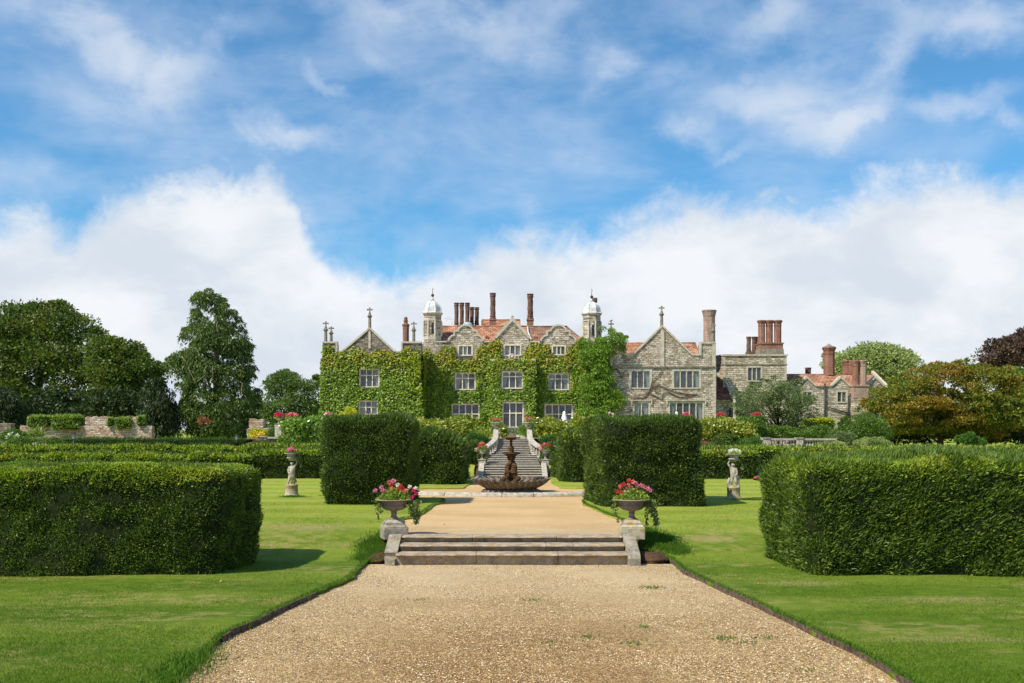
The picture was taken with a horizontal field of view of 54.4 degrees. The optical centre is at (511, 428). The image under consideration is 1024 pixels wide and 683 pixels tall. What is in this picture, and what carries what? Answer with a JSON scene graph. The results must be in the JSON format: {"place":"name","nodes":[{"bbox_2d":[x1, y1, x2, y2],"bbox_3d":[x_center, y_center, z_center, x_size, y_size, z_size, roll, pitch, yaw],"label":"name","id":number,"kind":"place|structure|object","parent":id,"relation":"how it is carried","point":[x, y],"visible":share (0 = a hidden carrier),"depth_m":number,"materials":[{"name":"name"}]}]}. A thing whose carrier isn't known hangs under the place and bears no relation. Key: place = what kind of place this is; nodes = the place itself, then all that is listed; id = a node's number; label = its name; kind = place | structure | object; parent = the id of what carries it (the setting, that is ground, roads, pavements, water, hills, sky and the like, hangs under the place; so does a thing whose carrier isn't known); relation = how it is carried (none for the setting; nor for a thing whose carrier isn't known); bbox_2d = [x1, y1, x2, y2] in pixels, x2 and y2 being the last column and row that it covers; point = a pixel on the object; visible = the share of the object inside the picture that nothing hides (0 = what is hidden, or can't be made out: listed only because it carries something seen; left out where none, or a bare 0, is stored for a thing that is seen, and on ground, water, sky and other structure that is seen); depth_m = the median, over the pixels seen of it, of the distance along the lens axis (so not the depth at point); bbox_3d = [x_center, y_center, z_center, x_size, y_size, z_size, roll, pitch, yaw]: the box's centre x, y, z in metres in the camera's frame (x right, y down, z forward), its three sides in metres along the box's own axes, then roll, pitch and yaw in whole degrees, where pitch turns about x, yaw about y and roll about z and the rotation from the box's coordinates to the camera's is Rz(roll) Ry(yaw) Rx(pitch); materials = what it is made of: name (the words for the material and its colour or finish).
{"place":"outdoors","nodes":[
{"label":"outdoors","id":0,"kind":"place"},
{"bbox_2d":[176,430,250,445],"bbox_3d":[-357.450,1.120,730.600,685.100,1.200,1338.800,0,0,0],"label":"lawn","id":1,"kind":"structure","parent":0,"point":[184,435],"depth_m":228.67,"materials":[{"name":"green plant"}]},
{"bbox_2d":[24,426,52,437],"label":"spiky plant","id":2,"kind":"object","parent":1,"relation":"on","point":[35,432],"visible":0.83,"depth_m":65.80,"materials":[{"name":"green plant"}]},
{"bbox_2d":[19,387,143,427],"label":"shrub","id":3,"kind":"object","parent":1,"relation":"on","point":[114,403],"visible":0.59,"depth_m":82.38,"materials":[{"name":"green plant"}]},
{"bbox_2d":[20,416,154,444],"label":"ruined wall","id":4,"kind":"structure","parent":1,"relation":"on","point":[95,426],"depth_m":74.70,"materials":[{"name":"stone"}]},
{"bbox_2d":[26,413,51,426],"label":"ivy mat","id":5,"kind":"object","parent":4,"relation":"on","point":[38,420],"visible":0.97,"depth_m":74.43,"materials":[{"name":"green plant"}]},
{"bbox_2d":[50,413,83,429],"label":"ivy mat","id":6,"kind":"object","parent":4,"relation":"on","point":[59,421],"visible":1,"depth_m":74.40,"materials":[{"name":"green plant"}]},
{"bbox_2d":[114,415,131,428],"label":"ivy mat","id":7,"kind":"object","parent":4,"relation":"attached to","point":[122,422],"visible":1,"depth_m":74.39,"materials":[{"name":"green plant"}]},
{"bbox_2d":[74,335,170,415],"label":"beech tree","id":8,"kind":"object","parent":1,"relation":"on","point":[114,362],"visible":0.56,"depth_m":93.88,"materials":[{"name":"green plant"}]},
{"bbox_2d":[135,376,185,438],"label":"weeping tree","id":9,"kind":"object","parent":1,"relation":"on","point":[161,411],"visible":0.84,"depth_m":80.77,"materials":[{"name":"green plant"}]},
{"bbox_2d":[62,435,260,445],"bbox_3d":[-21.785,0.910,62.311,12.828,1.081,1.116,0,0,0],"label":"hedge","id":10,"kind":"object","parent":1,"relation":"on","point":[178,440],"visible":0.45,"depth_m":62.02,"materials":[{"name":"green plant"}]},
{"bbox_2d":[162,288,263,438],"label":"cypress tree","id":11,"kind":"object","parent":1,"relation":"on","point":[206,336],"visible":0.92,"depth_m":82.07,"materials":[{"name":"green plant"}]},
{"bbox_2d":[247,418,270,437],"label":"ruined wall","id":12,"kind":"structure","parent":1,"relation":"on","point":[256,423],"depth_m":77.73,"materials":[{"name":"stone"}]},
{"bbox_2d":[260,488,323,496],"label":"lawn","id":13,"kind":"structure","parent":0,"point":[277,492],"depth_m":37.97,"materials":[{"name":"green plant"}]},
{"bbox_2d":[284,453,298,495],"bbox_3d":[-7.877,1.653,35.600,0.580,1.595,0.580,0,0,0],"label":"garden statue","id":14,"kind":"object","parent":13,"relation":"on","point":[291,488],"visible":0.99,"depth_m":35.48,"materials":[{"name":"stone"}]},
{"bbox_2d":[260,440,474,488],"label":"lawn","id":15,"kind":"structure","parent":0,"point":[301,483],"depth_m":43.34,"materials":[{"name":"green plant"}]},
{"bbox_2d":[0,450,44,462],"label":"hedge","id":16,"kind":"object","parent":15,"relation":"on","point":[10,456],"visible":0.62,"depth_m":47.64,"materials":[{"name":"green plant"}]},
{"bbox_2d":[0,442,88,453],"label":"hedge","id":17,"kind":"object","parent":15,"relation":"on","point":[47,447],"visible":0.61,"depth_m":54.17,"materials":[{"name":"green plant"}]},
{"bbox_2d":[40,448,116,461],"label":"hedge","id":18,"kind":"object","parent":15,"relation":"on","point":[92,455],"visible":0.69,"depth_m":47.55,"materials":[{"name":"green plant"}]},
{"bbox_2d":[83,441,176,453],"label":"hedge","id":19,"kind":"object","parent":15,"relation":"on","point":[130,446],"visible":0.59,"depth_m":54.12,"materials":[{"name":"green plant"}]},
{"bbox_2d":[110,448,187,461],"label":"hedge","id":20,"kind":"object","parent":15,"relation":"on","point":[150,456],"visible":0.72,"depth_m":47.60,"materials":[{"name":"green plant"}]},
{"bbox_2d":[172,441,234,453],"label":"hedge","id":21,"kind":"object","parent":15,"relation":"on","point":[210,446],"visible":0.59,"depth_m":54.16,"materials":[{"name":"green plant"}]},
{"bbox_2d":[185,449,253,465],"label":"hedge","id":22,"kind":"object","parent":15,"relation":"on","point":[202,456],"visible":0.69,"depth_m":47.53,"materials":[{"name":"green plant"}]},
{"bbox_2d":[234,440,320,453],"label":"hedge","id":23,"kind":"object","parent":15,"relation":"on","point":[249,447],"visible":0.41,"depth_m":54.19,"materials":[{"name":"green plant"}]},
{"bbox_2d":[250,444,322,478],"bbox_3d":[-9.513,1.622,49.272,6.870,1.819,2.513,0,0,0],"label":"hedge","id":24,"kind":"object","parent":15,"relation":"on","point":[273,462],"visible":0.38,"depth_m":48.33,"materials":[{"name":"green plant"}]},
{"bbox_2d":[275,414,330,442],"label":"shrub","id":25,"kind":"object","parent":15,"relation":"on","point":[296,429],"visible":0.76,"depth_m":59.04,"materials":[{"name":"green plant"}]},
{"bbox_2d":[418,423,469,484],"bbox_3d":[-4.219,1.134,44.821,4.634,2.769,3.536,0,0,0],"label":"hedge","id":26,"kind":"object","parent":15,"relation":"on","point":[443,457],"visible":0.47,"depth_m":43.42,"materials":[{"name":"green plant"}]},
{"bbox_2d":[467,439,485,465],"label":"hedge","id":27,"kind":"object","parent":15,"relation":"on","point":[474,443],"visible":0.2,"depth_m":52.97,"materials":[{"name":"green plant"}]},
{"bbox_2d":[465,432,490,444],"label":"hedge","id":28,"kind":"object","parent":15,"relation":"on","point":[480,436],"visible":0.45,"depth_m":56.10,"materials":[{"name":"green plant"}]},
{"bbox_2d":[243,438,709,563],"bbox_3d":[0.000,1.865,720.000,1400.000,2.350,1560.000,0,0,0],"label":"ground","id":29,"kind":"structure","parent":0,"point":[537,441],"depth_m":52.78,"materials":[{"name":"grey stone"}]},
{"bbox_2d":[0,429,30,443],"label":"shrub","id":30,"kind":"object","parent":29,"relation":"on","point":[20,432],"visible":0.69,"depth_m":63.65,"materials":[{"name":"green plant"}]},
{"bbox_2d":[0,385,35,429],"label":"yew tree","id":31,"kind":"object","parent":29,"relation":"on","point":[13,410],"visible":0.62,"depth_m":79.09,"materials":[{"name":"green plant"}]},
{"bbox_2d":[6,436,64,444],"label":"hedge","id":32,"kind":"object","parent":29,"relation":"on","point":[28,440],"visible":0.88,"depth_m":62.04,"materials":[{"name":"green plant"}]},
{"bbox_2d":[0,298,132,417],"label":"beech tree","id":33,"kind":"object","parent":29,"relation":"on","point":[38,357],"visible":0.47,"depth_m":99.59,"materials":[{"name":"green plant"}]},
{"bbox_2d":[258,368,320,433],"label":"ash tree","id":34,"kind":"object","parent":29,"relation":"on","point":[281,391],"visible":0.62,"depth_m":98.10,"materials":[{"name":"green plant"}]},
{"bbox_2d":[416,413,492,439],"bbox_3d":[-3.982,0.111,61.535,5.960,2.214,3.559,0,0,0],"label":"shrub","id":35,"kind":"object","parent":29,"relation":"on","point":[464,425],"visible":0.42,"depth_m":60.48,"materials":[{"name":"green plant"}]},
{"bbox_2d":[478,428,547,477],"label":"garden staircase","id":36,"kind":"structure","parent":29,"relation":"on","point":[527,458],"depth_m":53.20,"materials":[{"name":"stone"}]},
{"bbox_2d":[322,287,787,444],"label":"manor house","id":37,"kind":"structure","parent":29,"relation":"on","point":[707,375],"depth_m":88.00,"materials":[{"name":"stone"}]},
{"bbox_2d":[359,400,377,414],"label":"window","id":38,"kind":"structure","parent":37,"relation":"in","point":[367,406],"depth_m":85.49,"materials":[{"name":"stone"}]},
{"bbox_2d":[359,368,379,386],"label":"window","id":39,"kind":"structure","parent":37,"relation":"in","point":[369,377],"depth_m":85.49,"materials":[{"name":"glass"}]},
{"bbox_2d":[318,344,427,418],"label":"creeper","id":40,"kind":"object","parent":37,"relation":"attached to","point":[402,384],"visible":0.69,"depth_m":85.04,"materials":[{"name":"green plant"}]},
{"bbox_2d":[458,345,472,355],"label":"window","id":41,"kind":"structure","parent":37,"relation":"in","point":[463,350],"depth_m":88.10,"materials":[{"name":"stone"}]},
{"bbox_2d":[455,372,475,389],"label":"window","id":42,"kind":"structure","parent":37,"relation":"in","point":[465,381],"depth_m":88.10,"materials":[{"name":"glass"}]},
{"bbox_2d":[451,404,479,417],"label":"window","id":43,"kind":"structure","parent":37,"relation":"in","point":[473,410],"depth_m":88.10,"materials":[{"name":"glass"}]},
{"bbox_2d":[487,358,537,434],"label":"creeper","id":44,"kind":"object","parent":37,"relation":"attached to","point":[497,396],"visible":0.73,"depth_m":86.36,"materials":[{"name":"green plant"}]},
{"bbox_2d":[504,344,520,355],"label":"window","id":45,"kind":"structure","parent":37,"relation":"in","point":[515,349],"depth_m":88.10,"materials":[{"name":"stone"}]},
{"bbox_2d":[502,371,522,388],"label":"window","id":46,"kind":"structure","parent":37,"relation":"in","point":[510,379],"depth_m":86.80,"materials":[{"name":"glass"}]},
{"bbox_2d":[502,402,523,427],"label":"window","id":47,"kind":"structure","parent":37,"relation":"in","point":[513,413],"depth_m":86.80,"materials":[{"name":"glass"}]},
{"bbox_2d":[423,339,608,429],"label":"creeper","id":48,"kind":"object","parent":37,"relation":"attached to","point":[444,364],"visible":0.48,"depth_m":87.64,"materials":[{"name":"green plant"}]},
{"bbox_2d":[548,373,568,389],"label":"window","id":49,"kind":"structure","parent":37,"relation":"in","point":[557,381],"depth_m":88.10,"materials":[{"name":"glass"}]},
{"bbox_2d":[544,404,572,423],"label":"window","id":50,"kind":"structure","parent":37,"relation":"in","point":[557,410],"depth_m":88.10,"materials":[{"name":"glass"}]},
{"bbox_2d":[576,325,629,416],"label":"creeper","id":51,"kind":"object","parent":37,"relation":"attached to","point":[596,355],"visible":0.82,"depth_m":85.95,"materials":[{"name":"green plant"}]},
{"bbox_2d":[629,369,651,388],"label":"window","id":52,"kind":"structure","parent":37,"relation":"in","point":[638,378],"depth_m":87.10,"materials":[{"name":"stone"}]},
{"bbox_2d":[631,400,651,415],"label":"window","id":53,"kind":"structure","parent":37,"relation":"in","point":[642,407],"depth_m":87.10,"materials":[{"name":"stone"}]},
{"bbox_2d":[616,369,696,402],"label":"bare vine","id":54,"kind":"object","parent":37,"relation":"attached to","point":[659,393],"visible":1,"depth_m":86.90,"materials":[{"name":"brown plant"}]},
{"bbox_2d":[666,400,705,419],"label":"window","id":55,"kind":"structure","parent":37,"relation":"in","point":[696,408],"depth_m":87.10,"materials":[{"name":"stone"}]},
{"bbox_2d":[672,369,700,388],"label":"window","id":56,"kind":"structure","parent":37,"relation":"in","point":[681,378],"depth_m":87.10,"materials":[{"name":"glass"}]},
{"bbox_2d":[746,366,762,381],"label":"window","id":57,"kind":"structure","parent":37,"relation":"in","point":[752,372],"depth_m":90.01,"materials":[{"name":"stone"}]},
{"bbox_2d":[532,414,593,439],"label":"shrub","id":58,"kind":"object","parent":29,"relation":"on","point":[546,424],"visible":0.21,"depth_m":60.51,"materials":[{"name":"green plant"}]},
{"bbox_2d":[171,400,986,437],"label":"distant wood","id":59,"kind":"object","parent":29,"relation":"on","point":[236,415],"visible":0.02,"depth_m":179.00,"materials":[{"name":"green plant"}]},
{"bbox_2d":[640,551,668,563],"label":"soil bank","id":60,"kind":"structure","parent":29,"relation":"on","point":[653,557],"depth_m":21.92,"materials":[{"name":"brown soil"}]},
{"bbox_2d":[705,433,740,445],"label":"shrub","id":61,"kind":"object","parent":29,"relation":"on","point":[725,439],"visible":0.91,"depth_m":58.45,"materials":[{"name":"green plant"}]},
{"bbox_2d":[699,415,758,440],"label":"shrub","id":62,"kind":"object","parent":29,"relation":"on","point":[714,426],"visible":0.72,"depth_m":60.41,"materials":[{"name":"green plant"}]},
{"bbox_2d":[736,436,762,445],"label":"shrub","id":63,"kind":"object","parent":29,"relation":"on","point":[751,440],"visible":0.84,"depth_m":58.27,"materials":[{"name":"green plant"}]},
{"bbox_2d":[736,415,767,437],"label":"shrub","id":64,"kind":"object","parent":29,"relation":"on","point":[759,422],"visible":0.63,"depth_m":62.45,"materials":[{"name":"green plant"}]},
{"bbox_2d":[729,374,821,443],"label":"olive tree","id":65,"kind":"object","parent":29,"relation":"on","point":[785,417],"visible":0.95,"depth_m":65.02,"materials":[{"name":"green plant"}]},
{"bbox_2d":[824,430,855,445],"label":"shrub","id":66,"kind":"object","parent":29,"relation":"on","point":[849,435],"visible":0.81,"depth_m":60.07,"materials":[{"name":"green plant"}]},
{"bbox_2d":[852,436,892,445],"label":"shrub","id":67,"kind":"object","parent":29,"relation":"on","point":[870,441],"visible":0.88,"depth_m":57.62,"materials":[{"name":"green plant"}]},
{"bbox_2d":[953,431,976,445],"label":"shrub","id":68,"kind":"object","parent":29,"relation":"on","point":[969,438],"visible":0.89,"depth_m":61.72,"materials":[{"name":"green plant"}]},
{"bbox_2d":[0,497,1023,682],"bbox_3d":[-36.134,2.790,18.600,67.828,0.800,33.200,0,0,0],"label":"lawn","id":69,"kind":"structure","parent":0,"point":[328,555],"depth_m":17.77,"materials":[{"name":"green plant"}]},
{"bbox_2d":[0,457,263,576],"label":"hedge","id":70,"kind":"object","parent":69,"relation":"on","point":[86,517],"visible":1,"depth_m":19.60,"materials":[{"name":"green plant"}]},
{"bbox_2d":[318,410,421,504],"bbox_3d":[-4.693,0.910,33.084,3.315,3.138,3.414,0,0,0],"label":"hedge","id":71,"kind":"object","parent":69,"relation":"on","point":[363,455],"visible":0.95,"depth_m":31.74,"materials":[{"name":"green plant"}]},
{"bbox_2d":[0,0,1023,429],"label":"sky","id":72,"kind":"structure","parent":0,"point":[843,173],"materials":[{"name":"blue"}]},
{"bbox_2d":[404,478,621,527],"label":"gravel path","id":73,"kind":"structure","parent":0,"point":[521,512],"depth_m":29.09,"materials":[{"name":"beige gravel"}]},
{"bbox_2d":[418,491,584,496],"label":"stone kerb","id":74,"kind":"structure","parent":73,"relation":"on","point":[499,494],"depth_m":36.22,"materials":[{"name":"grey stone"}]},
{"bbox_2d":[470,437,551,492],"bbox_3d":[-0.034,1.405,38.900,3.184,2.189,3.171,0,0,0],"label":"fountain","id":75,"kind":"object","parent":73,"relation":"on","point":[510,481],"visible":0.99,"depth_m":38.33,"materials":[{"name":"stone"}]},
{"bbox_2d":[408,528,618,535],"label":"gravel path","id":76,"kind":"structure","parent":0,"point":[555,531],"depth_m":23.85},
{"bbox_2d":[178,564,898,682],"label":"gravel path","id":77,"kind":"structure","parent":0,"point":[372,634],"depth_m":14.31,"materials":[{"name":"beige gravel"}]},
{"bbox_2d":[222,592,316,641],"bbox_3d":[-3.754,2.928,15.688,0.078,0.144,3.814,0,0,9],"label":"edging board","id":78,"kind":"object","parent":77,"relation":"on","point":[254,623],"visible":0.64,"depth_m":15.27,"materials":[{"name":"brown wood"}]},
{"bbox_2d":[384,534,640,565],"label":"stone steps","id":79,"kind":"structure","parent":77,"relation":"on","point":[508,549],"depth_m":21.96,"materials":[{"name":"grey stone"}]},
{"bbox_2d":[375,498,412,539],"bbox_3d":[-2.720,2.064,22.950,0.886,0.912,0.863,0,0,0],"label":"stone urn","id":80,"kind":"object","parent":79,"relation":"on","point":[393,524],"visible":0.92,"depth_m":22.72,"materials":[{"name":"grey stone"}]},
{"bbox_2d":[373,479,421,524],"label":"geraniums","id":81,"kind":"object","parent":80,"relation":"in","point":[399,492],"visible":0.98,"depth_m":22.85,"materials":[{"name":"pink plant"}]},
{"bbox_2d":[613,499,650,539],"bbox_3d":[2.760,2.064,22.950,0.886,0.912,0.863,0,0,0],"label":"stone urn","id":82,"kind":"object","parent":79,"relation":"on","point":[631,524],"visible":0.94,"depth_m":22.69,"materials":[{"name":"grey stone"}]},
{"bbox_2d":[610,478,659,526],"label":"geraniums","id":83,"kind":"object","parent":82,"relation":"in","point":[630,493],"visible":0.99,"depth_m":22.86,"materials":[{"name":"green plant"}]},
{"bbox_2d":[407,584,833,671],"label":"weeds","id":84,"kind":"object","parent":77,"relation":"on","point":[655,587],"visible":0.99,"depth_m":14.00,"materials":[{"name":"green plant"}]},
{"bbox_2d":[671,560,913,682],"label":"edging board","id":85,"kind":"object","parent":77,"relation":"on","point":[851,650],"visible":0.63,"depth_m":14.63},
{"bbox_2d":[549,464,760,488],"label":"lawn","id":86,"kind":"structure","parent":0,"point":[722,483],"depth_m":43.93,"materials":[{"name":"green plant"}]},
{"bbox_2d":[552,426,584,481],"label":"hedge","id":87,"kind":"object","parent":86,"relation":"on","point":[569,458],"visible":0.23,"depth_m":45.33,"materials":[{"name":"green plant"}]},
{"bbox_2d":[699,445,760,478],"bbox_3d":[9.257,1.639,49.268,5.990,1.751,2.596,0,0,0],"label":"hedge","id":88,"kind":"object","parent":86,"relation":"on","point":[715,462],"visible":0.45,"depth_m":48.29,"materials":[{"name":"green plant"}]},
{"bbox_2d":[761,438,836,445],"bbox_3d":[17.149,1.120,59.500,4.431,1.221,0.440,0,0,0],"label":"balustrade","id":89,"kind":"object","parent":86,"relation":"on","point":[798,441],"visible":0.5,"depth_m":59.34,"materials":[{"name":"stone"}]},
{"bbox_2d":[700,443,1023,471],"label":"hedge","id":90,"kind":"object","parent":86,"relation":"on","point":[766,452],"visible":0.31,"depth_m":54.20,"materials":[{"name":"green plant"}]},
{"bbox_2d":[703,488,761,496],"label":"lawn","id":91,"kind":"structure","parent":0,"point":[722,492],"depth_m":37.80,"materials":[{"name":"green plant"}]},
{"bbox_2d":[582,497,1023,682],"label":"lawn","id":92,"kind":"structure","parent":0,"point":[720,541],"depth_m":17.57,"materials":[{"name":"green plant"}]},
{"bbox_2d":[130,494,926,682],"bbox_3d":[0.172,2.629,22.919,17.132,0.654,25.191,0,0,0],"label":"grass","id":93,"kind":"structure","parent":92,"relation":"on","point":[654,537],"depth_m":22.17,"materials":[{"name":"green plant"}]},
{"bbox_2d":[579,412,707,506],"bbox_3d":[4.207,0.954,32.711,3.972,3.060,4.146,0,0,0],"label":"hedge","id":94,"kind":"object","parent":92,"relation":"on","point":[658,454],"visible":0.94,"depth_m":30.94,"materials":[{"name":"green plant"}]},
{"bbox_2d":[725,454,741,499],"bbox_3d":[7.612,1.653,34.200,0.580,1.595,0.580,0,0,0],"label":"garden statue","id":95,"kind":"object","parent":92,"relation":"on","point":[733,492],"visible":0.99,"depth_m":34.12,"materials":[{"name":"stone"}]},
{"bbox_2d":[757,443,1023,576],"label":"hedge","id":96,"kind":"object","parent":92,"relation":"on","point":[933,509],"visible":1,"depth_m":19.55,"materials":[{"name":"green plant"}]},
{"bbox_2d":[893,439,1023,445],"bbox_3d":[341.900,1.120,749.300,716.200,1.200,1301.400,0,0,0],"label":"lawn","id":97,"kind":"structure","parent":0,"point":[954,443],"depth_m":118.20,"materials":[{"name":"green plant"}]},
{"bbox_2d":[819,340,926,385],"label":"willow tree","id":98,"kind":"object","parent":97,"relation":"on","point":[887,360],"visible":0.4,"depth_m":121.12,"materials":[{"name":"green plant"}]},
{"bbox_2d":[970,327,1023,367],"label":"copper beech","id":99,"kind":"object","parent":97,"relation":"on","point":[1005,350],"visible":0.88,"depth_m":106.26,"materials":[{"name":"brown plant"}]},
{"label":"lawn","id":100,"kind":"structure","parent":0,"visible":0},
{"bbox_2d":[767,424,849,442],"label":"shrub","id":101,"kind":"object","parent":100,"relation":"on","point":[777,431],"visible":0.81,"depth_m":63.63,"materials":[{"name":"green plant"}]},
{"bbox_2d":[814,416,835,431],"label":"topiary","id":102,"kind":"object","parent":100,"relation":"on","point":[829,421],"visible":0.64,"depth_m":71.06,"materials":[{"name":"plant"}]},
{"bbox_2d":[766,344,887,445],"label":"cottage range","id":103,"kind":"structure","parent":100,"relation":"on","point":[839,395],"depth_m":91.00,"materials":[{"name":"stone"}]},
{"bbox_2d":[836,412,893,444],"bbox_3d":[22.872,0.382,64.984,3.426,3.096,3.788,0,0,0],"label":"shrub","id":104,"kind":"object","parent":100,"relation":"on","point":[868,425],"visible":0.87,"depth_m":63.91,"materials":[{"name":"green plant"}]},
{"bbox_2d":[850,357,1023,444],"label":"maple tree","id":105,"kind":"object","parent":100,"relation":"on","point":[969,407],"visible":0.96,"depth_m":73.15,"materials":[{"name":"green plant"}]},
{"bbox_2d":[885,411,1023,445],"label":"shrub","id":106,"kind":"object","parent":100,"relation":"on","point":[1015,437],"visible":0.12,"depth_m":79.41,"materials":[{"name":"green plant"}]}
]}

